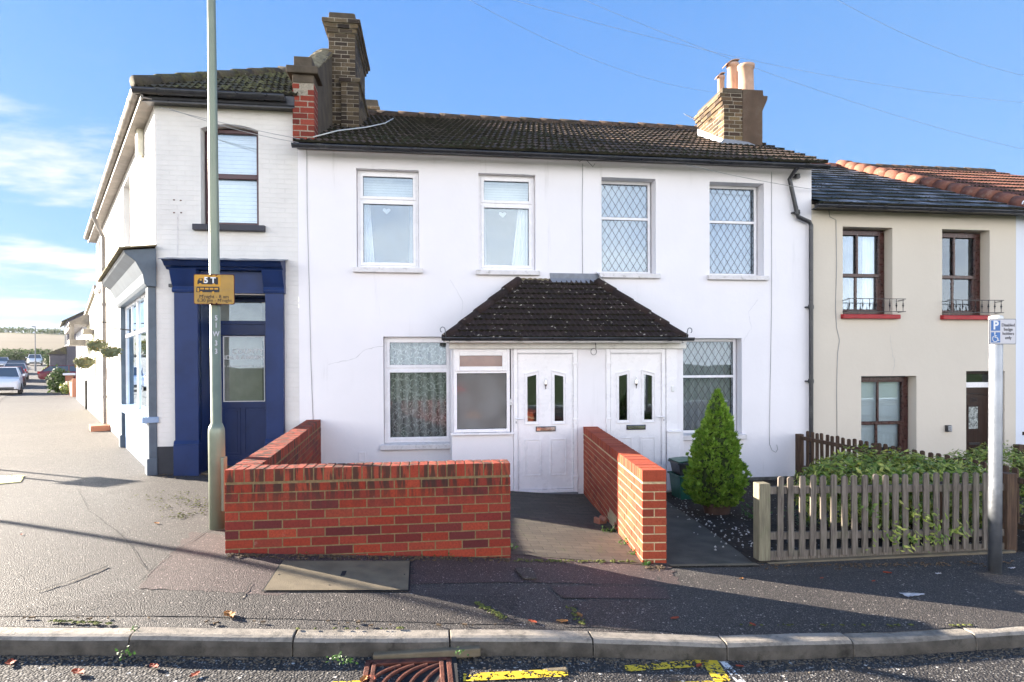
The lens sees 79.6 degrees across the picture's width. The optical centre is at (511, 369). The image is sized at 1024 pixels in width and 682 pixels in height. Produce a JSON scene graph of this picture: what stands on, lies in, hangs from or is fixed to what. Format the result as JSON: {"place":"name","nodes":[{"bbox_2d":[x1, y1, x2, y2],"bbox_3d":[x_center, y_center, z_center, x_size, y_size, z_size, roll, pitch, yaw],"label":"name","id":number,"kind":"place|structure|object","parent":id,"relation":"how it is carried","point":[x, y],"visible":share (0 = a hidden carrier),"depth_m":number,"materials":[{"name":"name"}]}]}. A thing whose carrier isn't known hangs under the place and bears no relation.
{"place":"outdoors","nodes":[
{"label":"outdoors","id":0,"kind":"place"},
{"bbox_2d":[0,360,28,400],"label":"side road","id":1,"kind":"structure","parent":0,"point":[4,394],"depth_m":38.19,"materials":[{"name":"asphalt"}]},
{"bbox_2d":[0,357,8,365],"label":"parked car","id":2,"kind":"object","parent":1,"relation":"on","point":[3,360],"visible":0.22,"depth_m":77.50,"materials":[{"name":"silver metal"}]},
{"bbox_2d":[0,367,24,393],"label":"parked car","id":3,"kind":"object","parent":1,"relation":"on","point":[11,378],"visible":1,"depth_m":37.21,"materials":[{"name":"white paint"}]},
{"bbox_2d":[0,366,27,385],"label":"parked car","id":4,"kind":"object","parent":1,"relation":"on","point":[22,371],"visible":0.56,"depth_m":46.10,"materials":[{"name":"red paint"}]},
{"bbox_2d":[4,360,29,369],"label":"parked car","id":5,"kind":"object","parent":1,"relation":"on","point":[16,361],"visible":0.25,"depth_m":64.81,"materials":[{"name":"black paint"}]},
{"bbox_2d":[4,363,30,379],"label":"parked car","id":6,"kind":"object","parent":1,"relation":"on","point":[24,366],"visible":0.41,"depth_m":52.96,"materials":[{"name":"silver metal"}]},
{"bbox_2d":[26,354,43,364],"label":"parked car","id":7,"kind":"object","parent":1,"relation":"on","point":[31,359],"visible":0.91,"depth_m":90.86,"materials":[{"name":"white paint"}]},
{"bbox_2d":[0,332,63,354],"bbox_3d":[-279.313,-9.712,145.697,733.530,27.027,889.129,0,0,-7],"label":"hill","id":8,"kind":"structure","parent":0,"point":[13,340],"depth_m":247.90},
{"bbox_2d":[0,326,63,333],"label":"distant hedgerow","id":9,"kind":"object","parent":8,"relation":"on","point":[47,330],"visible":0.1,"depth_m":341.13,"materials":[{"name":"green plant"}]},
{"bbox_2d":[0,360,1023,635],"bbox_3d":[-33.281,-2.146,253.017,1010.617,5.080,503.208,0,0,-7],"label":"pavement","id":10,"kind":"structure","parent":0,"point":[56,454],"depth_m":5.52,"materials":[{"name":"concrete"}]},
{"bbox_2d":[0,475,23,483],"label":"drain cover","id":11,"kind":"object","parent":10,"relation":"on","point":[9,478],"visible":1,"depth_m":8.90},
{"bbox_2d":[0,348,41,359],"bbox_3d":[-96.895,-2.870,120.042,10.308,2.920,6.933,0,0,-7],"label":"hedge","id":12,"kind":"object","parent":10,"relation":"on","point":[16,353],"visible":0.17,"depth_m":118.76,"materials":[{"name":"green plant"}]},
{"bbox_2d":[0,348,50,359],"bbox_3d":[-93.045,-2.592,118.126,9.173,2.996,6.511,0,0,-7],"label":"hedge","id":13,"kind":"object","parent":10,"relation":"on","point":[18,350],"visible":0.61,"depth_m":116.20,"materials":[{"name":"green plant"}]},
{"bbox_2d":[31,326,36,370],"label":"lamp post","id":14,"kind":"object","parent":10,"relation":"on","point":[35,351],"visible":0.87,"depth_m":71.97,"materials":[{"name":"metal"}]},
{"bbox_2d":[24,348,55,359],"bbox_3d":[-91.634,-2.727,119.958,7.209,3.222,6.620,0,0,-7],"label":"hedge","id":15,"kind":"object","parent":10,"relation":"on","point":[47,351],"visible":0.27,"depth_m":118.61,"materials":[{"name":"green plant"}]},
{"bbox_2d":[40,351,51,365],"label":"hedge","id":16,"kind":"object","parent":10,"relation":"on","point":[47,359],"visible":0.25,"depth_m":88.71,"materials":[{"name":"green plant"}]},
{"bbox_2d":[37,365,75,380],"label":"parked car","id":17,"kind":"object","parent":10,"relation":"on","point":[43,373],"visible":0.31,"depth_m":50.88,"materials":[{"name":"red paint"}]},
{"bbox_2d":[45,364,73,392],"bbox_3d":[-29.534,0.709,40.010,1.517,2.209,2.002,0,0,-7],"label":"bush","id":18,"kind":"object","parent":10,"relation":"on","point":[53,382],"visible":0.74,"depth_m":39.51,"materials":[{"name":"green plant"}]},
{"bbox_2d":[58,381,68,393],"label":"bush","id":19,"kind":"object","parent":10,"relation":"on","point":[64,387],"visible":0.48,"depth_m":37.42,"materials":[{"name":"green plant"}]},
{"bbox_2d":[47,311,84,364],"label":"gabled house","id":20,"kind":"structure","parent":10,"relation":"on","point":[65,354],"depth_m":58.30,"materials":[{"name":"stone"}]},
{"bbox_2d":[63,373,75,382],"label":"brick pier","id":21,"kind":"structure","parent":10,"relation":"on","point":[68,376],"depth_m":39.77,"materials":[{"name":"paint"}]},
{"bbox_2d":[72,379,76,396],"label":"brick pier","id":22,"kind":"structure","parent":10,"relation":"on","point":[74,387],"depth_m":33.65,"materials":[{"name":"brick"}]},
{"bbox_2d":[65,327,87,408],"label":"white house","id":23,"kind":"structure","parent":10,"relation":"on","point":[81,377],"depth_m":27.26,"materials":[{"name":"paint"}]},
{"bbox_2d":[81,285,97,417],"bbox_3d":[-12.892,-0.442,23.161,5.500,4.473,5.887,-1,1,-37],"label":"annex","id":24,"kind":"object","parent":10,"relation":"on","point":[90,331],"visible":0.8,"depth_m":20.87,"materials":[{"name":"paint"}]},
{"bbox_2d":[67,314,88,345],"bbox_3d":[-16.262,-1.464,23.028,0.600,1.130,1.800,-1,1,-37],"label":"canopy","id":25,"kind":"object","parent":24,"relation":"attached to","point":[82,321],"visible":0.97,"depth_m":22.36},
{"bbox_2d":[84,66,298,475],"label":"corner shop","id":26,"kind":"structure","parent":10,"relation":"on","point":[147,231],"depth_m":9.50,"materials":[{"name":"paint"}]},
{"bbox_2d":[73,338,95,369],"bbox_3d":[-11.751,-0.418,16.954,0.691,0.915,0.617,0,0,-7],"label":"hanging basket","id":27,"kind":"object","parent":26,"relation":"attached to","point":[84,362],"visible":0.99,"depth_m":16.83,"materials":[{"name":"green plant"}]},
{"bbox_2d":[86,321,119,352],"bbox_3d":[-8.708,-0.681,13.046,0.423,0.685,0.607,0,0,28],"label":"hanging basket","id":28,"kind":"object","parent":26,"relation":"attached to","point":[95,345],"visible":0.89,"depth_m":12.85,"materials":[{"name":"green plant"}]},
{"bbox_2d":[99,327,130,359],"bbox_3d":[-7.500,-0.488,11.574,0.492,0.614,0.380,0,0,-7],"label":"hanging basket","id":29,"kind":"object","parent":26,"relation":"attached to","point":[115,351],"visible":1,"depth_m":11.50,"materials":[{"name":"green plant"}]},
{"bbox_2d":[125,293,146,411],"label":"shop window","id":30,"kind":"structure","parent":26,"relation":"in","point":[135,312],"depth_m":11.23,"materials":[{"name":"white glass"}]},
{"bbox_2d":[206,129,258,224],"bbox_3d":[-4.345,-2.980,9.619,0.814,1.500,0.133,0,0,-7],"label":"window","id":31,"kind":"structure","parent":26,"relation":"in","point":[237,209],"depth_m":9.67,"materials":[{"name":"glass"}]},
{"bbox_2d":[221,298,265,465],"bbox_3d":[-4.371,0.314,10.059,1.010,2.967,0.110,0,0,-7],"label":"door","id":32,"kind":"structure","parent":26,"relation":"in","point":[244,422],"depth_m":10.04,"materials":[{"name":"blue paint"}]},
{"bbox_2d":[207,0,226,529],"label":"lamp post","id":33,"kind":"object","parent":10,"relation":"on","point":[217,462],"visible":0.96,"depth_m":5.72,"materials":[{"name":"metal"}]},
{"bbox_2d":[194,274,234,304],"bbox_3d":[-2.765,-0.744,5.745,0.360,0.283,0.146,0,0,-7],"label":"parking sign","id":34,"kind":"object","parent":33,"relation":"attached to","point":[214,289],"visible":1,"depth_m":5.69,"materials":[{"name":"metal"}]},
{"bbox_2d":[221,456,226,510],"bbox_3d":[-2.716,1.072,5.779,0.045,0.500,0.100,0,0,-7],"label":"access door","id":35,"kind":"structure","parent":33,"relation":"in","point":[223,460],"depth_m":5.73,"materials":[{"name":"grey paint"}]},
{"bbox_2d":[9,476,506,625],"bbox_3d":[-3.555,1.525,6.069,7.544,0.166,2.520,0,1,42],"label":"pavement crack","id":36,"kind":"object","parent":10,"relation":"on","point":[154,566],"visible":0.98,"depth_m":4.43,"materials":[{"name":"asphalt"}]},
{"bbox_2d":[0,590,520,624],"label":"pavement patch","id":37,"kind":"object","parent":10,"relation":"on","point":[427,608],"visible":1,"depth_m":3.96,"materials":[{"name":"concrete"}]},
{"bbox_2d":[223,610,234,617],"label":"fallen leaf","id":38,"kind":"object","parent":37,"relation":"on","point":[229,613],"visible":1,"depth_m":3.78,"materials":[{"name":"plant"}]},
{"bbox_2d":[139,532,405,595],"bbox_3d":[-2.048,1.518,4.725,2.126,0.101,1.346,0,0,13],"label":"pavement patch","id":39,"kind":"object","parent":10,"relation":"on","point":[202,562],"visible":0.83,"depth_m":4.61,"materials":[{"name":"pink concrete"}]},
{"bbox_2d":[261,561,410,591],"bbox_3d":[-1.265,1.530,4.588,1.013,0.067,0.713,0,0,-7],"label":"utility cover","id":40,"kind":"object","parent":10,"relation":"on","point":[340,576],"visible":1,"depth_m":4.54,"materials":[{"name":"concrete"}]},
{"bbox_2d":[225,419,510,557],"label":"garden wall","id":41,"kind":"structure","parent":10,"relation":"on","point":[288,492],"depth_m":5.12,"materials":[{"name":"red brick"}]},
{"bbox_2d":[291,110,587,463],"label":"white cottage","id":42,"kind":"structure","parent":10,"relation":"on","point":[417,231],"depth_m":9.84,"materials":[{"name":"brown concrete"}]},
{"bbox_2d":[160,107,298,138],"bbox_3d":[-4.181,-3.659,9.125,2.016,0.426,0.009,0,0,-5],"label":"overhead wire","id":43,"kind":"object","parent":42,"relation":"attached to","point":[233,125],"visible":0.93,"depth_m":9.13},
{"bbox_2d":[169,108,298,142],"bbox_3d":[-4.139,-3.635,9.151,1.877,0.480,0.009,0,0,-4],"label":"overhead wire","id":44,"kind":"object","parent":42,"relation":"attached to","point":[237,129],"visible":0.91,"depth_m":9.15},
{"bbox_2d":[286,48,332,142],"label":"parapet wall","id":45,"kind":"structure","parent":42,"relation":"on","point":[310,77],"depth_m":9.38,"materials":[{"name":"red brick"}]},
{"bbox_2d":[322,12,369,127],"bbox_3d":[-3.198,-5.325,11.996,0.677,2.375,1.853,0,0,-7],"label":"chimney stack","id":46,"kind":"object","parent":42,"relation":"on","point":[350,60],"visible":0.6,"depth_m":11.18,"materials":[{"name":"brick"}]},
{"bbox_2d":[366,99,379,110],"bbox_3d":[-3.863,-5.708,17.111,0.458,3.210,1.103,0,0,-7],"label":"chimney stack","id":47,"kind":"object","parent":42,"relation":"on","point":[373,105],"depth_m":16.60,"materials":[{"name":"brick"}]},
{"bbox_2d":[353,171,422,272],"bbox_3d":[-1.977,-2.350,9.854,1.081,1.637,0.402,0,0,-7],"label":"window","id":48,"kind":"structure","parent":42,"relation":"in","point":[410,196],"depth_m":9.87,"materials":[{"name":"white plastic"}]},
{"bbox_2d":[380,337,450,449],"bbox_3d":[-1.517,0.371,10.006,1.199,1.792,0.550,0,0,-7],"label":"window","id":49,"kind":"structure","parent":42,"relation":"in","point":[404,442],"depth_m":9.96,"materials":[{"name":"white plastic"}]},
{"bbox_2d":[476,175,539,275],"bbox_3d":[-0.088,-2.352,10.099,1.039,1.643,0.402,0,0,-7],"label":"window","id":50,"kind":"structure","parent":42,"relation":"in","point":[525,192],"depth_m":10.12,"materials":[{"name":"white plastic"}]},
{"bbox_2d":[47,490,972,629],"bbox_3d":[-1.319,1.604,4.767,8.555,0.318,3.355,0,0,26],"label":"moss","id":51,"kind":"object","parent":10,"relation":"on","point":[497,613],"visible":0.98,"depth_m":4.19,"materials":[{"name":"plant"}]},
{"bbox_2d":[22,473,1013,626],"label":"leaf crumbs","id":52,"kind":"object","parent":10,"relation":"on","point":[441,557],"visible":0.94,"depth_m":5.09,"materials":[{"name":"plant"}]},
{"bbox_2d":[410,554,680,584],"bbox_3d":[0.314,1.644,5.093,2.364,0.179,0.775,0,0,-12],"label":"pavement patch","id":53,"kind":"object","parent":10,"relation":"on","point":[453,570],"visible":0.94,"depth_m":4.97,"materials":[{"name":"grey asphalt"}]},
{"bbox_2d":[515,567,536,578],"bbox_3d":[0.109,1.602,4.838,0.150,0.025,0.253,0,0,-7],"label":"stopcock cover","id":54,"kind":"object","parent":53,"relation":"on","point":[526,572],"visible":1,"depth_m":4.83,"materials":[{"name":"metal"}]},
{"bbox_2d":[440,272,694,493],"bbox_3d":[0.782,0.302,9.509,3.774,3.857,1.227,0,0,-7],"label":"porch","id":55,"kind":"object","parent":10,"relation":"on","point":[544,372],"visible":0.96,"depth_m":9.28,"materials":[{"name":"white plastic"}]},
{"bbox_2d":[453,349,509,432],"bbox_3d":[-0.449,0.313,9.137,0.837,1.237,0.086,0,0,-7],"label":"window","id":56,"kind":"structure","parent":55,"relation":"in","point":[481,377],"depth_m":9.13,"materials":[{"name":"white plastic"}]},
{"bbox_2d":[513,349,578,493],"bbox_3d":[0.512,0.786,9.237,0.985,2.194,0.140,0,0,-7],"label":"door","id":57,"kind":"structure","parent":55,"relation":"in","point":[545,404],"depth_m":9.24,"materials":[{"name":"white plastic"}]},
{"bbox_2d":[606,349,666,490],"bbox_3d":[1.898,0.779,9.417,0.951,2.194,0.140,0,0,-7],"label":"door","id":58,"kind":"structure","parent":55,"relation":"in","point":[635,378],"depth_m":9.43,"materials":[{"name":"white plastic"}]},
{"bbox_2d":[553,586,670,598],"bbox_3d":[0.776,1.670,4.612,0.958,0.089,0.258,0,0,-13],"label":"pavement patch","id":59,"kind":"object","parent":10,"relation":"on","point":[646,592],"visible":1,"depth_m":4.60,"materials":[{"name":"asphalt"}]},
{"bbox_2d":[583,426,666,562],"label":"dividing wall","id":60,"kind":"structure","parent":10,"relation":"on","point":[625,488],"depth_m":6.11,"materials":[{"name":"brick"}]},
{"bbox_2d":[540,118,830,480],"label":"white cottage","id":61,"kind":"structure","parent":10,"relation":"on","point":[720,264],"depth_m":10.56,"materials":[{"name":"white paint"}]},
{"bbox_2d":[599,181,660,278],"bbox_3d":[1.931,-2.355,10.385,1.044,1.668,0.452,0,0,-7],"label":"window","id":62,"kind":"structure","parent":61,"relation":"in","point":[625,208],"depth_m":10.57,"materials":[{"name":"glass"}]},
{"bbox_2d":[683,339,746,439],"bbox_3d":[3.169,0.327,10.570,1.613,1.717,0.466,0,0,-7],"label":"window","id":63,"kind":"structure","parent":61,"relation":"in","point":[706,362],"depth_m":10.77,"materials":[{"name":"white plastic"}]},
{"bbox_2d":[694,59,767,144],"bbox_3d":[4.374,-5.045,12.526,1.100,2.677,1.584,0,0,-7],"label":"chimney stack","id":64,"kind":"object","parent":61,"relation":"on","point":[732,112],"visible":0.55,"depth_m":11.97,"materials":[{"name":"brick"}]},
{"bbox_2d":[470,0,711,91],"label":"overhead wire","id":65,"kind":"object","parent":64,"relation":"attached to","point":[576,52],"visible":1,"depth_m":7.80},
{"bbox_2d":[707,185,768,280],"bbox_3d":[3.820,-2.355,10.630,1.089,1.662,0.452,0,0,-7],"label":"window","id":66,"kind":"structure","parent":61,"relation":"in","point":[730,256],"depth_m":10.81,"materials":[{"name":"glass"}]},
{"bbox_2d":[686,164,815,189],"bbox_3d":[4.059,-3.206,10.271,2.580,0.241,0.009,0,0,-15],"label":"overhead wire","id":67,"kind":"object","parent":61,"relation":"attached to","point":[750,178],"visible":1,"depth_m":10.25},
{"bbox_2d":[669,563,757,565],"bbox_3d":[1.788,1.722,5.426,0.815,0.028,0.060,0,0,-7],"label":"garden edge","id":68,"kind":"object","parent":10,"relation":"on","point":[726,564],"visible":1,"depth_m":5.42,"materials":[{"name":"concrete"}]},
{"bbox_2d":[564,565,1023,634],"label":"pavement patch","id":69,"kind":"object","parent":10,"relation":"on","point":[979,597],"visible":0.98,"depth_m":4.55,"materials":[{"name":"grey asphalt"}]},
{"bbox_2d":[900,593,923,596],"bbox_3d":[3.120,1.745,4.770,0.180,0.016,0.097,0,0,-7],"label":"paper scrap","id":70,"kind":"object","parent":69,"relation":"on","point":[910,594],"visible":1,"depth_m":4.76,"materials":[{"name":"paper"}]},
{"bbox_2d":[811,160,1023,474],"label":"cream cottage","id":71,"kind":"structure","parent":10,"relation":"on","point":[914,282],"depth_m":10.99,"materials":[{"name":"beige paint"}]},
{"bbox_2d":[843,230,883,313],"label":"window","id":72,"kind":"structure","parent":71,"relation":"in","point":[872,284],"depth_m":11.03,"materials":[{"name":"brown wood"}]},
{"bbox_2d":[861,377,907,457],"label":"window","id":73,"kind":"structure","parent":71,"relation":"in","point":[884,400],"depth_m":11.12,"materials":[{"name":"brown wood"}]},
{"bbox_2d":[942,233,979,314],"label":"window","id":74,"kind":"structure","parent":71,"relation":"in","point":[960,251],"depth_m":11.27,"materials":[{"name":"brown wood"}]},
{"bbox_2d":[966,371,987,461],"bbox_3d":[8.499,0.863,11.336,0.838,1.681,0.110,0,0,-7],"label":"door","id":75,"kind":"structure","parent":71,"relation":"in","point":[976,381],"depth_m":11.32,"materials":[{"name":"brown wood"}]},
{"bbox_2d":[811,163,1023,444],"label":"neighbour house","id":76,"kind":"structure","parent":10,"relation":"on","point":[993,179],"depth_m":12.93,"materials":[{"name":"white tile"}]},
{"bbox_2d":[988,315,1003,573],"bbox_3d":[4.174,0.667,5.304,0.111,2.268,0.106,0,0,-7],"label":"sign post","id":77,"kind":"object","parent":10,"relation":"on","point":[995,424],"visible":0.85,"depth_m":5.27,"materials":[{"name":"metal"}]},
{"bbox_2d":[989,319,1015,343],"bbox_3d":[4.188,-0.325,5.243,0.260,0.218,0.012,0,0,-7],"label":"parking sign","id":78,"kind":"object","parent":77,"relation":"attached to","point":[1002,331],"visible":1,"depth_m":5.24,"materials":[{"name":"metal"}]},
{"bbox_2d":[1013,432,1023,470],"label":"picket fence","id":79,"kind":"object","parent":10,"relation":"on","point":[1020,447],"visible":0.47,"depth_m":10.93,"materials":[{"name":"wood"}]},
{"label":"kerb bed","id":80,"kind":"structure","parent":10,"relation":"on","visible":0},
{"bbox_2d":[0,626,1023,660],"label":"kerb","id":81,"kind":"structure","parent":80,"relation":"on","point":[152,641],"depth_m":3.69,"materials":[{"name":"concrete"}]},
{"bbox_2d":[0,626,1023,681],"bbox_3d":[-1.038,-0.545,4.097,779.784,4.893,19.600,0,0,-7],"label":"road","id":82,"kind":"structure","parent":0,"point":[1008,668],"depth_m":3.53,"materials":[{"name":"grey asphalt"}]},
{"bbox_2d":[71,668,84,673],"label":"fallen leaf","id":83,"kind":"object","parent":82,"relation":"on","point":[77,670],"visible":1,"depth_m":3.21,"materials":[{"name":"plant"}]},
{"bbox_2d":[115,645,135,660],"bbox_3d":[-2.022,1.470,3.198,0.101,0.065,0.065,0,0,-7],"label":"weed","id":84,"kind":"object","parent":82,"relation":"on","point":[130,654],"visible":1,"depth_m":3.21,"materials":[{"name":"green plant"}]},
{"bbox_2d":[325,651,341,662],"bbox_3d":[-0.951,1.538,3.284,0.087,0.058,0.056,0,0,-14],"label":"weed","id":85,"kind":"object","parent":82,"relation":"on","point":[336,657],"visible":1,"depth_m":3.29,"materials":[{"name":"green plant"}]},
{"bbox_2d":[339,657,358,664],"bbox_3d":[-0.867,1.544,3.266,0.099,0.051,0.047,0,0,-7],"label":"weed","id":86,"kind":"object","parent":82,"relation":"on","point":[346,661],"visible":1,"depth_m":3.26,"materials":[{"name":"green plant"}]},
{"bbox_2d":[362,657,457,681],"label":"drain grate","id":87,"kind":"object","parent":82,"relation":"on","point":[436,669],"visible":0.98,"depth_m":3.41,"materials":[{"name":"metal"}]},
{"bbox_2d":[373,645,480,659],"bbox_3d":[-0.494,1.662,3.587,0.620,0.050,0.050,0,0,-7],"label":"gutter brick","id":88,"kind":"object","parent":82,"relation":"on","point":[473,651],"visible":0.84,"depth_m":3.57,"materials":[{"name":"concrete"}]},
{"bbox_2d":[0,648,1023,673],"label":"gutter grit","id":89,"kind":"object","parent":82,"relation":"on","point":[85,658],"visible":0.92,"depth_m":3.63,"materials":[{"name":"gravel"}]},
{"bbox_2d":[333,660,729,681],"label":"road marking","id":90,"kind":"object","parent":82,"relation":"on","point":[516,674],"visible":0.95,"depth_m":3.50,"materials":[{"name":"yellow paint"}]},
{"bbox_2d":[543,667,567,672],"bbox_3d":[0.250,1.732,3.528,0.140,0.030,0.040,0,0,-7],"label":"brick fragment","id":91,"kind":"object","parent":82,"relation":"on","point":[564,669],"visible":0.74,"depth_m":3.52,"materials":[{"name":"brick"}]},
{"bbox_2d":[720,661,745,681],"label":"road marking","id":92,"kind":"object","parent":82,"relation":"on","point":[728,666],"visible":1,"depth_m":3.69,"materials":[{"name":"white paint"}]},
{"bbox_2d":[0,0,1023,333],"label":"sky","id":93,"kind":"structure","parent":0,"point":[67,66],"materials":[{"name":"blue"}]},
{"bbox_2d":[510,491,643,564],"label":"garden path","id":94,"kind":"structure","parent":0,"point":[554,525],"depth_m":6.48,"materials":[{"name":"grey concrete"}]},
{"bbox_2d":[594,515,606,523],"bbox_3d":[1.017,1.733,7.077,0.124,0.083,0.105,-1,0,-36],"label":"broken brick","id":95,"kind":"object","parent":94,"relation":"on","point":[601,519],"visible":1,"depth_m":7.05,"materials":[{"name":"brick"}]},
{"bbox_2d":[601,525,617,531],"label":"weed","id":96,"kind":"object","parent":94,"relation":"on","point":[607,529],"visible":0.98,"depth_m":6.62,"materials":[{"name":"green plant"}]},
{"bbox_2d":[655,501,754,564],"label":"garden path","id":97,"kind":"structure","parent":0,"point":[686,544],"depth_m":6.10,"materials":[{"name":"concrete"}]},
{"bbox_2d":[514,0,1023,102],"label":"overhead wire","id":98,"kind":"object","parent":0,"point":[747,59],"visible":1,"depth_m":6.39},
{"bbox_2d":[585,0,1020,148],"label":"overhead wire","id":99,"kind":"object","parent":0,"point":[789,80],"visible":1,"depth_m":6.43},
{"bbox_2d":[666,476,1023,561],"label":"garden soil","id":100,"kind":"structure","parent":0,"point":[730,520],"depth_m":7.09,"materials":[{"name":"soil"}]},
{"bbox_2d":[667,456,698,499],"bbox_3d":[2.616,1.595,9.070,0.513,0.570,0.454,0,0,-7],"label":"recycling box","id":101,"kind":"object","parent":100,"relation":"on","point":[678,466],"visible":0.51,"depth_m":8.98,"materials":[{"name":"green plastic"}]},
{"bbox_2d":[671,498,752,555],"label":"white pebbles","id":102,"kind":"object","parent":100,"relation":"on","point":[720,530],"visible":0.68,"depth_m":6.87,"materials":[{"name":"stone"}]},
{"bbox_2d":[681,387,751,514],"bbox_3d":[2.575,1.025,7.809,0.860,1.608,0.867,0,0,-7],"label":"conifer","id":103,"kind":"object","parent":100,"relation":"on","point":[715,475],"visible":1,"depth_m":7.64,"materials":[{"name":"green plant"}]},
{"bbox_2d":[740,494,784,518],"bbox_3d":[2.991,1.653,7.449,0.465,0.413,0.506,0,0,-7],"label":"plant","id":104,"kind":"object","parent":100,"relation":"on","point":[746,513],"visible":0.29,"depth_m":7.45,"materials":[{"name":"green plant"}]},
{"bbox_2d":[784,505,828,528],"bbox_3d":[3.353,1.584,6.989,0.549,0.425,0.529,0,0,-21],"label":"plant","id":105,"kind":"object","parent":100,"relation":"on","point":[808,524],"visible":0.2,"depth_m":6.96,"materials":[{"name":"green plant"}]},
{"bbox_2d":[753,472,1016,563],"bbox_3d":[3.540,1.502,5.783,2.623,1.085,0.180,0,0,-7],"label":"picket fence","id":106,"kind":"object","parent":100,"relation":"on","point":[763,535],"visible":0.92,"depth_m":5.71,"materials":[{"name":"brown wood"}]},
{"bbox_2d":[784,443,987,553],"bbox_3d":[4.117,1.276,6.515,2.359,0.942,1.661,0,0,-7],"label":"shrub","id":107,"kind":"object","parent":100,"relation":"on","point":[879,465],"visible":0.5,"depth_m":6.36,"materials":[{"name":"green plant"}]},
{"bbox_2d":[795,431,1023,530],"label":"picket fence","id":108,"kind":"object","parent":100,"relation":"on","point":[799,451],"visible":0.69,"depth_m":9.55,"materials":[{"name":"brown wood"}]},
{"bbox_2d":[943,442,1023,517],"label":"shrub","id":109,"kind":"object","parent":100,"relation":"on","point":[983,452],"visible":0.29,"depth_m":7.38,"materials":[{"name":"green plant"}]},
{"bbox_2d":[838,0,1023,75],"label":"overhead wire","id":110,"kind":"object","parent":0,"point":[923,42],"visible":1,"depth_m":6.34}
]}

